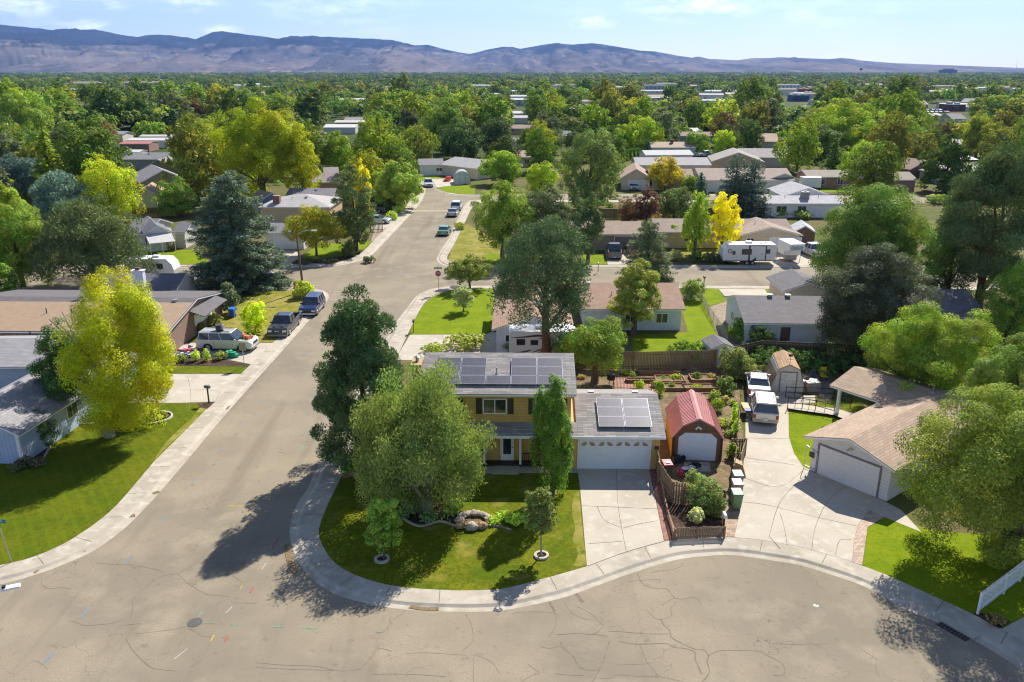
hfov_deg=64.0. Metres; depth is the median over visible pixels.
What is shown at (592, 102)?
deciduous tree
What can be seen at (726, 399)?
garden plant
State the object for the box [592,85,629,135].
deciduous tree
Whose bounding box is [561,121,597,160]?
deciduous tree
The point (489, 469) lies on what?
porch slab
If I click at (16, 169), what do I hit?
spruce tree
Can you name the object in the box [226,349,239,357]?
tarpaulin
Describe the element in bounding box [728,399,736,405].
garden plant
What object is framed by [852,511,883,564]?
paver strip
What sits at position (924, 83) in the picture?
deciduous tree
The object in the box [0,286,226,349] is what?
house
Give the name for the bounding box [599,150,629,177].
deciduous tree
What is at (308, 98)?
deciduous tree
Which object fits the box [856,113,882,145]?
deciduous tree
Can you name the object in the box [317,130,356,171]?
deciduous tree
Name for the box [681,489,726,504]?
wooden fence
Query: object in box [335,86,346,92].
deciduous tree
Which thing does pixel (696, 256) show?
shrub
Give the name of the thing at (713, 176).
house
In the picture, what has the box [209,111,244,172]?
deciduous tree
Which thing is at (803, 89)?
building
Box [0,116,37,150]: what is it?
deciduous tree
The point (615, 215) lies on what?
wooden fence
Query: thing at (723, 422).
garden plant
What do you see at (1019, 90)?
deciduous tree
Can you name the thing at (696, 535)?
wooden fence
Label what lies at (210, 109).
deciduous tree
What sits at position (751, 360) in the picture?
shrub
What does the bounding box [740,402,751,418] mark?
garden cart
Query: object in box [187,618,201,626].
manhole cover
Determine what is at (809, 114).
deciduous tree
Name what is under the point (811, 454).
gate panel
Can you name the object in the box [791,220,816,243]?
shed
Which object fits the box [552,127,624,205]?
deciduous tree
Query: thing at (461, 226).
shrub
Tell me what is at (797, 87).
building
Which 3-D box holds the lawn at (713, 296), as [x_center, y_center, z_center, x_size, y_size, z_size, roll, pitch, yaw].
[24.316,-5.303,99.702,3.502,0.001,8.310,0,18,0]
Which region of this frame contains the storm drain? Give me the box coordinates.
[936,616,979,640]
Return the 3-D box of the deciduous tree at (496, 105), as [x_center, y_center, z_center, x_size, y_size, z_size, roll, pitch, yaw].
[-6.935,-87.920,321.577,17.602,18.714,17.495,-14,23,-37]
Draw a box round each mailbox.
[204,385,210,402]
[722,511,727,529]
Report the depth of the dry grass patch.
48.91 m
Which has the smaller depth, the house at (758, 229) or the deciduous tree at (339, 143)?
the house at (758, 229)
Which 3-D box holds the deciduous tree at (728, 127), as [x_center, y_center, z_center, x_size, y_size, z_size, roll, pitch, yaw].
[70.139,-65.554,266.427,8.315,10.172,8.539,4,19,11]
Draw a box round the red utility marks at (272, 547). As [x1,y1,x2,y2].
[224,292,332,641]
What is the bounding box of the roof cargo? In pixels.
[215,323,224,330]
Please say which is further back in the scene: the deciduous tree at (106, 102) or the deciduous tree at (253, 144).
the deciduous tree at (106, 102)
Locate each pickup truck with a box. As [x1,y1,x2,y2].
[267,312,301,336]
[369,203,385,212]
[606,242,621,257]
[695,150,713,156]
[801,242,825,257]
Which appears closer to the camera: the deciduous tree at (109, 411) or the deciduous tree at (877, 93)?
the deciduous tree at (109, 411)
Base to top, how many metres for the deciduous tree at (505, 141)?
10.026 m
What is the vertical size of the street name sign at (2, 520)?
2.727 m
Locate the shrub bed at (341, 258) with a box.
[292,249,363,263]
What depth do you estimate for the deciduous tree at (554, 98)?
408.63 m
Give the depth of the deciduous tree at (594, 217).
114.65 m
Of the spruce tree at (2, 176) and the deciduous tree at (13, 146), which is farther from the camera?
the deciduous tree at (13, 146)
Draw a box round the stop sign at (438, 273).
[434,266,441,292]
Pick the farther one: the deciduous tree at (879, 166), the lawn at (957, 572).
the deciduous tree at (879, 166)
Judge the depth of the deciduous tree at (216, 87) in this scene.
476.15 m
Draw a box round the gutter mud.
[33,406,438,609]
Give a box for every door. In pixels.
[273,235,302,249]
[442,167,452,176]
[500,439,513,459]
[577,439,651,468]
[614,236,643,249]
[628,180,648,189]
[678,433,716,460]
[770,237,801,251]
[779,327,790,344]
[780,373,796,391]
[815,443,881,497]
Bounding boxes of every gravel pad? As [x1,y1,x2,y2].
[371,228,385,240]
[708,301,742,345]
[752,370,830,400]
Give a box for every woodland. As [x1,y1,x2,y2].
[1,72,1023,89]
[15,72,1021,86]
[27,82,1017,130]
[33,83,1013,131]
[39,82,968,137]
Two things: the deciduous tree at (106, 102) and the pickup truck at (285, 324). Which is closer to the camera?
the pickup truck at (285, 324)
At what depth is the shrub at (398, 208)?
157.81 m
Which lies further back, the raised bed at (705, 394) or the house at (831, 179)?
the house at (831, 179)
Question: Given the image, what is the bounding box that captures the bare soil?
[465,517,483,523]
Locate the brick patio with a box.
[614,378,653,391]
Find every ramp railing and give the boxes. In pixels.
[785,386,852,402]
[787,397,835,416]
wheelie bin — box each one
[228,307,235,316]
[661,459,673,477]
[729,488,743,508]
[730,470,743,483]
[730,478,743,493]
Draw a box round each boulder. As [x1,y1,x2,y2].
[454,516,464,522]
[456,520,465,528]
[465,521,477,530]
[471,509,476,516]
[477,521,488,529]
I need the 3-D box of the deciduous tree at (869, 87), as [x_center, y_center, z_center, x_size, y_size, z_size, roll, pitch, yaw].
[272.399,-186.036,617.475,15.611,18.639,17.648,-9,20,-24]
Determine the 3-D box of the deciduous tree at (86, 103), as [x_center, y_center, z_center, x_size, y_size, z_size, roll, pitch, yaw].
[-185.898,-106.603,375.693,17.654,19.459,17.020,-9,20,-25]
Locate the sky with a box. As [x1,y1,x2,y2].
[0,0,1023,67]
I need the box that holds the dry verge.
[154,407,205,460]
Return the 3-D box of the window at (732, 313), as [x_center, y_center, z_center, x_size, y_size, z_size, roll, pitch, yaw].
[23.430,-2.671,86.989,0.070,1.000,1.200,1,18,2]
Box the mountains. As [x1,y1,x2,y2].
[0,25,1023,73]
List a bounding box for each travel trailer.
[124,254,180,272]
[713,240,776,264]
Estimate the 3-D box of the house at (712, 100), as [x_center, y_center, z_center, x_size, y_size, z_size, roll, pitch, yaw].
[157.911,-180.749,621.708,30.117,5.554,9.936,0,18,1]
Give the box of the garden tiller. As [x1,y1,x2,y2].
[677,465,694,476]
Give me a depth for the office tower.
5051.95 m
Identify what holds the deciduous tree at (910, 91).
on the ground at (352, 137)
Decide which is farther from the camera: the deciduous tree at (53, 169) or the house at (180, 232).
the deciduous tree at (53, 169)
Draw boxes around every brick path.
[649,469,671,540]
[725,504,739,536]
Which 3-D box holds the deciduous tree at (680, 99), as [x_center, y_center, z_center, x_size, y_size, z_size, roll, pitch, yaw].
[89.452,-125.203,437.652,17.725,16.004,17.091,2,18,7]
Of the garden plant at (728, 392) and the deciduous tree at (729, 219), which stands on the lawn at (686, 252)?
the deciduous tree at (729, 219)
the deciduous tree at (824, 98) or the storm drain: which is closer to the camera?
the storm drain
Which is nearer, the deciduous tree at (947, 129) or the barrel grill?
the barrel grill
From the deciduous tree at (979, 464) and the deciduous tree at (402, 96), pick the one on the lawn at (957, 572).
the deciduous tree at (979, 464)
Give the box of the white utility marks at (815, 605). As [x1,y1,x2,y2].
[174,563,818,658]
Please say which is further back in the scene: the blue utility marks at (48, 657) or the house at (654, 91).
the house at (654, 91)
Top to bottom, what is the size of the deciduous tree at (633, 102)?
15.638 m
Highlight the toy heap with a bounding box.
[240,333,253,338]
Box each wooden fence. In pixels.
[130,208,184,216]
[370,223,382,231]
[562,349,717,370]
[566,208,770,218]
[655,448,659,483]
[659,464,685,504]
[660,479,673,539]
[674,525,725,539]
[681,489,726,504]
[731,438,746,461]
[733,394,741,469]
[734,340,858,357]
[976,560,1023,613]
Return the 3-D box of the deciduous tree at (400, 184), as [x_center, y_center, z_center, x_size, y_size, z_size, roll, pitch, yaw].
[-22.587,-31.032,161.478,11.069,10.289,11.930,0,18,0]
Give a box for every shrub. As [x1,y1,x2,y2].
[6,460,23,472]
[14,455,32,467]
[29,456,46,466]
[33,408,59,447]
[173,353,187,362]
[190,349,199,360]
[203,348,211,360]
[214,350,227,359]
[295,257,312,263]
[318,256,337,263]
[338,241,354,256]
[363,255,375,261]
[369,197,398,210]
[385,210,398,219]
[391,205,404,213]
[397,509,409,518]
[402,501,422,514]
[418,509,444,522]
[420,342,447,351]
[439,502,460,515]
[442,331,489,351]
[447,491,465,506]
[454,222,465,228]
[487,515,500,525]
[492,509,510,523]
[506,511,527,526]
[634,380,644,388]
[655,381,664,395]
[669,249,682,260]
[683,468,700,485]
[685,474,724,513]
[686,507,704,523]
[688,251,705,262]
[703,252,718,262]
[703,489,728,517]
[708,389,721,399]
[710,398,724,412]
[715,253,727,262]
[716,376,736,391]
[723,347,755,380]
[725,442,739,459]
[731,402,738,420]
[731,418,740,434]
[748,345,776,360]
[750,345,812,369]
[796,348,853,375]
[821,350,869,371]
[985,613,1006,625]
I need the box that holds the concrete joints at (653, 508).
[187,335,855,565]
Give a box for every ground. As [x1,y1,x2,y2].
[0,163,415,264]
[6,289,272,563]
[27,73,1017,172]
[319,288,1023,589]
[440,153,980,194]
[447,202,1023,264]
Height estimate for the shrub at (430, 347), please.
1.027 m
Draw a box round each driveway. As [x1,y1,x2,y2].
[129,374,240,402]
[167,343,271,363]
[270,250,300,263]
[372,216,392,232]
[397,332,495,359]
[432,178,461,186]
[578,469,663,565]
[605,250,630,264]
[719,289,766,295]
[735,391,920,560]
[737,261,759,264]
[760,252,810,264]
[1002,617,1023,639]
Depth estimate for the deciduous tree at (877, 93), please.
387.42 m
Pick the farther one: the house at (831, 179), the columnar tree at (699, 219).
the house at (831, 179)
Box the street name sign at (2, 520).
[0,519,11,561]
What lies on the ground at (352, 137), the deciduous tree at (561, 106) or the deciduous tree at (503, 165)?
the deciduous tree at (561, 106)
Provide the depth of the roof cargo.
80.36 m
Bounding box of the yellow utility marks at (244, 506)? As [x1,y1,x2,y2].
[209,247,429,641]
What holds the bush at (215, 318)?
on the lawn at (275, 302)
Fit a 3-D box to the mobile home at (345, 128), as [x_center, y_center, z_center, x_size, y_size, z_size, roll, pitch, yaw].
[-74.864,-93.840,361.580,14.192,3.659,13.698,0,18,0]
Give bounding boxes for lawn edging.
[43,422,96,457]
[403,516,455,526]
[489,524,511,530]
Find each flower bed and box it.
[31,419,92,459]
[141,410,172,423]
[163,357,249,365]
[197,402,213,408]
[661,490,724,538]
[973,613,1010,627]
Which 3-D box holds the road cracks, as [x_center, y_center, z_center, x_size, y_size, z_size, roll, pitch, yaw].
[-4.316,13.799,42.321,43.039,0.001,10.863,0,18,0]
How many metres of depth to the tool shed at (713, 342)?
76.22 m
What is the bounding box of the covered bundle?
[803,378,820,391]
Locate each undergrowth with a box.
[18,124,983,206]
[18,124,983,207]
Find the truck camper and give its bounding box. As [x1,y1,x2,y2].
[776,238,804,261]
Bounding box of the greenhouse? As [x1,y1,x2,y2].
[453,169,470,183]
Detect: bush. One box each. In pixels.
[196,322,205,331]
[206,312,223,323]
[219,281,240,310]
[238,298,267,334]
[291,280,314,298]
[679,278,706,300]
[746,325,777,343]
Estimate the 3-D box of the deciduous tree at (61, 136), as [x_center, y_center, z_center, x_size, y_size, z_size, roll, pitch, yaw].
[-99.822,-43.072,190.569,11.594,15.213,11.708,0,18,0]
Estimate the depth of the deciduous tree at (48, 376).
60.95 m
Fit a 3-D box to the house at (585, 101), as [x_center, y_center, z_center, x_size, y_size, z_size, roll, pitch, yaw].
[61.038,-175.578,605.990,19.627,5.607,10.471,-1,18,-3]
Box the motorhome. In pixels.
[509,324,576,352]
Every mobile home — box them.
[119,141,158,151]
[124,150,147,155]
[126,138,168,147]
[138,135,172,137]
[323,124,360,133]
[334,120,366,125]
[512,115,527,122]
[513,111,525,114]
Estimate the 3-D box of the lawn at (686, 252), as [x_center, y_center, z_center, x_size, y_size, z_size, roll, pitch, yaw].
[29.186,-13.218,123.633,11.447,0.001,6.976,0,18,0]
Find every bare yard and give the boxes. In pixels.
[575,367,741,428]
[659,430,742,503]
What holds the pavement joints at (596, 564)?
on the pavement at (327, 572)
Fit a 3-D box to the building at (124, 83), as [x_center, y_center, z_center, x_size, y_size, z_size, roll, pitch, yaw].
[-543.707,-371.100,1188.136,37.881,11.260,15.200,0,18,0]
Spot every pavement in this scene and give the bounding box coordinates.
[0,286,328,583]
[42,181,425,267]
[289,286,1023,670]
[432,181,767,195]
[437,200,956,268]
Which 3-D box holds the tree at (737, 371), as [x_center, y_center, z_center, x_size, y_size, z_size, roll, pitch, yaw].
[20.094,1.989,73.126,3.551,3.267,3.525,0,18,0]
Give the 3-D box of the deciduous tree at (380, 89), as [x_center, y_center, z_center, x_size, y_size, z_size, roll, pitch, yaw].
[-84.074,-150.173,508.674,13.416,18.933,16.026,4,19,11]
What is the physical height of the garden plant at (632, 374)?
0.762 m
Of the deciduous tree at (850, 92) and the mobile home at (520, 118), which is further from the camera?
the deciduous tree at (850, 92)
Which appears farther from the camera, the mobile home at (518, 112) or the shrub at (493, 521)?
the mobile home at (518, 112)
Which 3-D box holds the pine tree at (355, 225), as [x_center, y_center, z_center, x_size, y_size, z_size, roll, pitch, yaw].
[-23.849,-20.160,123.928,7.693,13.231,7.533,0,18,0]
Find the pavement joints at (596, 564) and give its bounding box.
[308,286,1007,643]
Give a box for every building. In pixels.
[65,81,100,86]
[122,81,146,88]
[643,84,665,89]
[778,84,800,90]
[787,93,809,101]
[797,87,811,91]
[939,102,966,110]
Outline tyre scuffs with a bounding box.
[548,593,583,610]
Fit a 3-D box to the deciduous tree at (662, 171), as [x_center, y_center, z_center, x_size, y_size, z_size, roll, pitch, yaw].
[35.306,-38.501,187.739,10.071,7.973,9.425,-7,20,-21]
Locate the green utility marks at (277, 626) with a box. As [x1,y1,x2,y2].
[198,444,382,631]
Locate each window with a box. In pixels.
[66,401,78,419]
[194,312,211,325]
[454,398,463,412]
[471,438,487,451]
[476,398,513,413]
[505,334,508,341]
[517,339,524,344]
[528,399,566,413]
[531,340,537,344]
[656,313,667,322]
[683,235,693,241]
[731,310,733,321]
[776,206,786,212]
[797,206,806,210]
[837,179,842,184]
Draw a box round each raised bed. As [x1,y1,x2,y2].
[625,377,655,382]
[637,368,680,374]
[654,375,685,382]
[664,383,684,390]
[682,383,718,390]
[688,374,717,382]
[701,392,715,401]
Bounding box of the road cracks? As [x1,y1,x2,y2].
[16,552,879,681]
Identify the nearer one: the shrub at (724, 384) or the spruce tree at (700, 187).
the shrub at (724, 384)
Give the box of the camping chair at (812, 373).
[810,369,819,378]
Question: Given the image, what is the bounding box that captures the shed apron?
[684,462,710,470]
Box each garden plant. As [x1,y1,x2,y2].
[577,374,585,378]
[620,368,631,374]
[629,371,636,376]
[669,373,682,378]
[690,384,702,387]
[691,372,701,378]
[718,418,731,426]
[720,395,729,402]
[722,388,734,395]
[722,430,735,437]
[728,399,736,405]
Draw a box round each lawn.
[0,403,199,564]
[123,250,208,263]
[165,366,245,372]
[216,290,303,341]
[303,241,371,259]
[319,473,585,589]
[411,289,496,333]
[421,175,439,178]
[437,185,474,193]
[448,224,507,263]
[483,253,531,263]
[577,254,606,263]
[633,300,717,356]
[673,249,718,257]
[699,289,726,305]
[789,410,838,468]
[794,399,861,418]
[815,188,862,191]
[863,518,1023,628]
[981,343,1023,357]
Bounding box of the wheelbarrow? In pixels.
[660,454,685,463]
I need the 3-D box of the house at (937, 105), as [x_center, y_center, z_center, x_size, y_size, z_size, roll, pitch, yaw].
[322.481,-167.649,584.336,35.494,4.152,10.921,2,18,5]
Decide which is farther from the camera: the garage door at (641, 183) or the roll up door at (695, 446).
the garage door at (641, 183)
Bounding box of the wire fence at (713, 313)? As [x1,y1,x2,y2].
[685,293,727,340]
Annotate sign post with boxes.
[238,343,245,366]
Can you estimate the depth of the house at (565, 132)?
311.67 m
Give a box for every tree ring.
[374,554,389,563]
[534,550,548,559]
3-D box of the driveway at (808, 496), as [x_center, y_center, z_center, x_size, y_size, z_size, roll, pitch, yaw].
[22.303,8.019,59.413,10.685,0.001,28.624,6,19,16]
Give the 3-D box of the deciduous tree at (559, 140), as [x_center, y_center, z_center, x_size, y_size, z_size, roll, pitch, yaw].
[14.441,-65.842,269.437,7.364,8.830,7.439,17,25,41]
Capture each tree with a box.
[0,75,30,101]
[0,87,44,117]
[0,90,54,141]
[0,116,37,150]
[0,123,31,157]
[0,131,25,183]
[0,152,46,195]
[0,159,15,200]
[0,179,41,241]
[0,198,57,288]
[0,263,19,291]
[12,81,27,90]
[13,138,57,179]
[18,120,52,152]
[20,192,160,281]
[23,113,36,132]
[26,316,92,411]
[27,169,96,222]
[30,87,45,103]
[30,124,64,197]
[33,167,62,196]
[37,91,90,134]
[45,79,72,93]
[45,85,66,106]
[46,121,80,153]
[49,265,178,438]
[51,117,135,193]
[51,120,97,144]
[53,123,101,180]
[54,85,75,99]
[74,152,146,217]
[77,83,97,102]
[82,82,132,127]
[85,87,124,124]
[94,121,121,145]
[106,131,123,160]
[122,86,137,93]
[123,91,155,126]
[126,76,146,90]
[131,120,166,135]
[136,360,173,409]
[141,82,154,94]
[143,90,153,101]
[151,175,197,216]
[152,80,181,109]
[155,79,180,99]
[157,90,182,111]
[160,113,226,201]
[170,98,183,108]
[175,92,208,120]
[175,100,205,137]
[178,170,293,295]
[184,82,208,101]
[185,115,224,156]
[202,83,239,116]
[205,82,224,100]
[206,83,228,101]
[208,96,313,196]
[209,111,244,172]
[210,108,247,130]
[211,88,260,120]
[212,135,246,188]
[230,87,251,94]
[246,79,257,90]
[248,85,261,94]
[257,99,280,116]
[264,96,297,123]
[265,85,282,96]
[270,91,285,97]
[274,123,322,188]
[281,203,346,255]
[291,88,331,128]
[291,119,334,170]
[309,283,407,483]
[313,82,333,99]
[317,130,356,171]
[330,163,376,250]
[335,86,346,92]
[339,148,391,188]
[347,357,496,521]
[349,112,412,174]
[351,92,363,97]
[352,157,372,227]
[357,109,395,138]
[362,496,403,559]
[364,84,386,101]
[367,92,396,117]
[371,157,424,206]
[378,104,400,122]
[378,142,418,183]
[379,134,410,160]
[385,88,405,106]
[387,71,413,95]
[387,122,408,140]
[389,90,434,129]
[396,107,422,129]
[397,92,426,118]
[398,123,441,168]
[416,96,469,153]
[429,86,448,100]
[432,117,487,158]
[444,253,493,288]
[448,87,477,108]
[449,103,485,138]
[451,285,474,311]
[467,92,483,104]
[470,93,513,138]
[472,179,534,259]
[477,150,522,182]
[478,116,515,157]
[485,134,521,162]
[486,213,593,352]
[490,83,501,92]
[514,182,572,254]
[515,127,532,149]
[520,486,559,555]
[521,86,564,117]
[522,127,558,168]
[524,119,557,148]
[525,160,560,195]
[526,94,549,123]
[528,373,573,496]
[533,112,563,134]
[534,83,557,95]
[538,80,550,89]
[542,88,564,106]
[543,105,565,121]
[548,127,567,152]
[549,97,569,113]
[549,328,584,368]
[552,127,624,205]
[552,315,628,383]
[554,81,584,102]
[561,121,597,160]
[570,191,604,262]
[578,77,594,93]
[579,86,592,94]
[580,104,612,134]
[582,95,605,111]
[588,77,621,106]
[591,125,628,158]
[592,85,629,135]
[597,112,611,145]
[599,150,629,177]
[606,258,662,335]
[610,103,643,142]
[614,114,664,148]
[615,219,678,285]
[616,195,640,220]
[618,93,672,124]
[619,84,643,106]
[621,97,643,109]
[628,148,632,158]
[632,148,637,156]
[633,184,660,222]
[641,106,683,141]
[645,155,685,189]
[647,212,662,224]
[658,186,692,217]
[662,85,676,100]
[663,91,694,105]
[664,97,681,113]
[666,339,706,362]
[676,80,686,92]
[677,93,700,127]
[678,173,704,191]
[681,98,710,131]
[681,189,710,251]
[685,129,711,152]
[693,172,709,196]
[700,102,710,131]
[701,97,739,129]
[708,111,738,137]
[708,191,744,251]
[711,129,735,152]
[711,153,752,218]
[715,124,739,148]
[717,345,756,382]
[725,317,753,341]
[731,72,774,112]
[731,158,774,218]
[735,98,771,132]
[735,117,756,147]
[735,118,764,147]
[739,101,766,132]
[741,95,787,132]
[766,89,783,102]
[768,78,779,88]
[771,116,822,175]
[775,208,787,215]
[791,210,812,218]
[799,98,885,152]
[799,106,829,126]
[800,123,852,161]
[801,108,827,127]
[808,182,954,300]
[809,242,944,358]
[811,86,826,103]
[813,93,832,106]
[820,81,847,99]
[823,145,850,164]
[824,134,842,169]
[825,84,856,108]
[828,80,855,99]
[829,97,857,116]
[835,139,905,179]
[839,137,901,198]
[847,94,860,102]
[852,109,914,171]
[856,91,865,102]
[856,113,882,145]
[857,301,1004,398]
[858,88,888,111]
[862,81,882,94]
[867,93,898,110]
[878,114,928,156]
[882,74,931,94]
[884,72,923,102]
[884,88,927,128]
[891,381,1023,570]
[899,87,919,111]
[906,129,940,159]
[917,131,973,192]
[919,217,987,289]
[920,114,939,133]
[922,127,947,150]
[932,119,955,151]
[934,142,1023,310]
[953,81,968,99]
[956,332,1023,419]
[959,110,1001,156]
[963,87,980,97]
[967,83,979,88]
[967,94,1012,116]
[973,121,1017,156]
[979,130,1023,182]
[981,83,1004,98]
[981,260,1023,347]
[984,110,1021,142]
[991,97,1023,128]
[997,86,1006,94]
[1013,116,1023,136]
[1016,81,1023,93]
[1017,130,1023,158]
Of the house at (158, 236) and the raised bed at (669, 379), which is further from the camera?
the house at (158, 236)
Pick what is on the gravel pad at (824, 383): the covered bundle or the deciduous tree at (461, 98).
the covered bundle
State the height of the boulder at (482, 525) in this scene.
0.478 m
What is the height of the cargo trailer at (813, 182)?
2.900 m
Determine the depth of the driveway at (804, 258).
118.40 m
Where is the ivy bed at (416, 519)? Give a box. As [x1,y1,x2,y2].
[392,501,462,526]
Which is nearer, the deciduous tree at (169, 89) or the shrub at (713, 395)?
the shrub at (713, 395)
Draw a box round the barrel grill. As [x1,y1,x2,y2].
[607,373,614,385]
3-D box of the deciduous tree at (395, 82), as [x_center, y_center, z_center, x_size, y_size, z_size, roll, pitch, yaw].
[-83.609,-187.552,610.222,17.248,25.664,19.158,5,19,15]
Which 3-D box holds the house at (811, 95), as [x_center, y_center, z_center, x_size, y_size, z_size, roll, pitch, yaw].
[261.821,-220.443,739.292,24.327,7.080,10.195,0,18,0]
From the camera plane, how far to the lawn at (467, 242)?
128.48 m
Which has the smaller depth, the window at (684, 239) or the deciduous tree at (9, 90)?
the window at (684, 239)
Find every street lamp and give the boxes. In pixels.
[1,583,20,591]
[296,230,316,280]
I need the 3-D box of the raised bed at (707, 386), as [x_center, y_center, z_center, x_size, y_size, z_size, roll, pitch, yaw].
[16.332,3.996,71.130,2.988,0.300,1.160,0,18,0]
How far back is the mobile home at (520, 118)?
425.35 m
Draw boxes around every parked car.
[196,327,259,351]
[298,291,325,314]
[374,214,391,223]
[424,178,432,186]
[437,225,450,234]
[447,208,458,216]
[450,200,462,210]
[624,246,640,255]
[629,184,638,189]
[745,371,770,394]
[749,391,778,423]
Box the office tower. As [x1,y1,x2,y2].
[938,69,956,73]
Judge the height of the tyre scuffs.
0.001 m
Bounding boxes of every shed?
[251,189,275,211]
[665,389,724,460]
[701,334,735,367]
[764,350,805,391]
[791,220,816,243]
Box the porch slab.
[483,466,577,473]
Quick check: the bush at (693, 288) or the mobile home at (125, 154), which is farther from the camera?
the mobile home at (125, 154)
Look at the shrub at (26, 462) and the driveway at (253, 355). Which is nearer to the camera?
the shrub at (26, 462)
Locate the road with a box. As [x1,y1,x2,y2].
[0,173,1023,681]
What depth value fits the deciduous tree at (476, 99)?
397.13 m
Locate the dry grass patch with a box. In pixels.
[572,491,585,566]
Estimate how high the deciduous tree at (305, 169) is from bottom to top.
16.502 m
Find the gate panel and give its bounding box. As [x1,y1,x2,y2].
[804,445,818,471]
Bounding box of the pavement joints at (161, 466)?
[37,326,297,563]
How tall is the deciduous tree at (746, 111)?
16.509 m
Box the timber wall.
[342,471,372,478]
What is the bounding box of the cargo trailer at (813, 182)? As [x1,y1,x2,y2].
[799,176,821,188]
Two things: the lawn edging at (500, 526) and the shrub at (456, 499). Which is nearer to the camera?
the lawn edging at (500, 526)
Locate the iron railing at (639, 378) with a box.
[613,375,651,390]
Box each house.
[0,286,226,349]
[0,335,96,388]
[0,340,136,463]
[101,267,198,290]
[117,131,133,140]
[123,152,169,169]
[127,218,173,248]
[132,164,183,190]
[134,182,163,207]
[137,156,178,173]
[141,216,176,254]
[171,222,199,247]
[258,193,341,222]
[266,223,312,249]
[285,187,340,196]
[310,173,344,192]
[323,167,338,172]
[344,117,364,119]
[410,352,665,474]
[418,158,443,175]
[442,157,493,179]
[492,283,573,352]
[508,125,531,134]
[510,95,526,97]
[511,98,526,105]
[515,150,540,166]
[519,221,643,249]
[560,130,573,142]
[578,281,685,329]
[581,100,590,103]
[619,162,650,189]
[630,157,711,169]
[638,150,693,156]
[642,90,662,93]
[645,97,668,100]
[646,139,696,155]
[646,169,694,189]
[647,218,792,247]
[655,83,676,85]
[676,132,713,142]
[692,168,794,191]
[696,93,723,98]
[701,99,724,103]
[707,148,764,167]
[711,90,736,92]
[723,92,734,98]
[723,294,829,346]
[735,217,802,251]
[737,146,789,166]
[756,133,777,147]
[758,190,844,217]
[766,269,829,301]
[767,181,828,194]
[770,171,801,182]
[774,88,796,94]
[787,93,815,98]
[795,170,861,187]
[803,366,1011,500]
[876,172,917,191]
[880,287,989,341]
[900,157,925,179]
[918,164,984,186]
[928,113,940,120]
[931,85,953,88]
[935,103,972,108]
[938,113,966,123]
[961,98,974,102]
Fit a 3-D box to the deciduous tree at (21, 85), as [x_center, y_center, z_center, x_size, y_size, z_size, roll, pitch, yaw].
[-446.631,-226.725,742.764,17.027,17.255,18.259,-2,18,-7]
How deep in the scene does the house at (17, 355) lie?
70.46 m
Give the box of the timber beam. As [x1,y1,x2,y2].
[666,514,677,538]
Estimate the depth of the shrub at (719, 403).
66.02 m
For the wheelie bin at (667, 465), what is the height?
1.119 m
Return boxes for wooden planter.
[734,458,745,476]
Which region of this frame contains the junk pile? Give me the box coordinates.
[172,345,214,356]
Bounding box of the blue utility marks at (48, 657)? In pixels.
[44,231,405,662]
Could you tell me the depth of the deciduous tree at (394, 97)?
481.18 m
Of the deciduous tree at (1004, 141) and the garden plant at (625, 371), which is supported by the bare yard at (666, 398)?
the garden plant at (625, 371)
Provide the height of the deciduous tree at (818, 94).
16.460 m
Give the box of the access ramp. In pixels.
[788,404,853,417]
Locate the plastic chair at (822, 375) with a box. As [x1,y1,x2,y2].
[820,367,827,380]
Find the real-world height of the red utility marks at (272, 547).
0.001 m
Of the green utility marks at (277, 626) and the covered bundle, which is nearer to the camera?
the green utility marks at (277, 626)
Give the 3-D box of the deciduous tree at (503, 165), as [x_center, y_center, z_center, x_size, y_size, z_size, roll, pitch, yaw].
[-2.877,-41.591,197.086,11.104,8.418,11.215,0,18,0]
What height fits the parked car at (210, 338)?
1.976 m

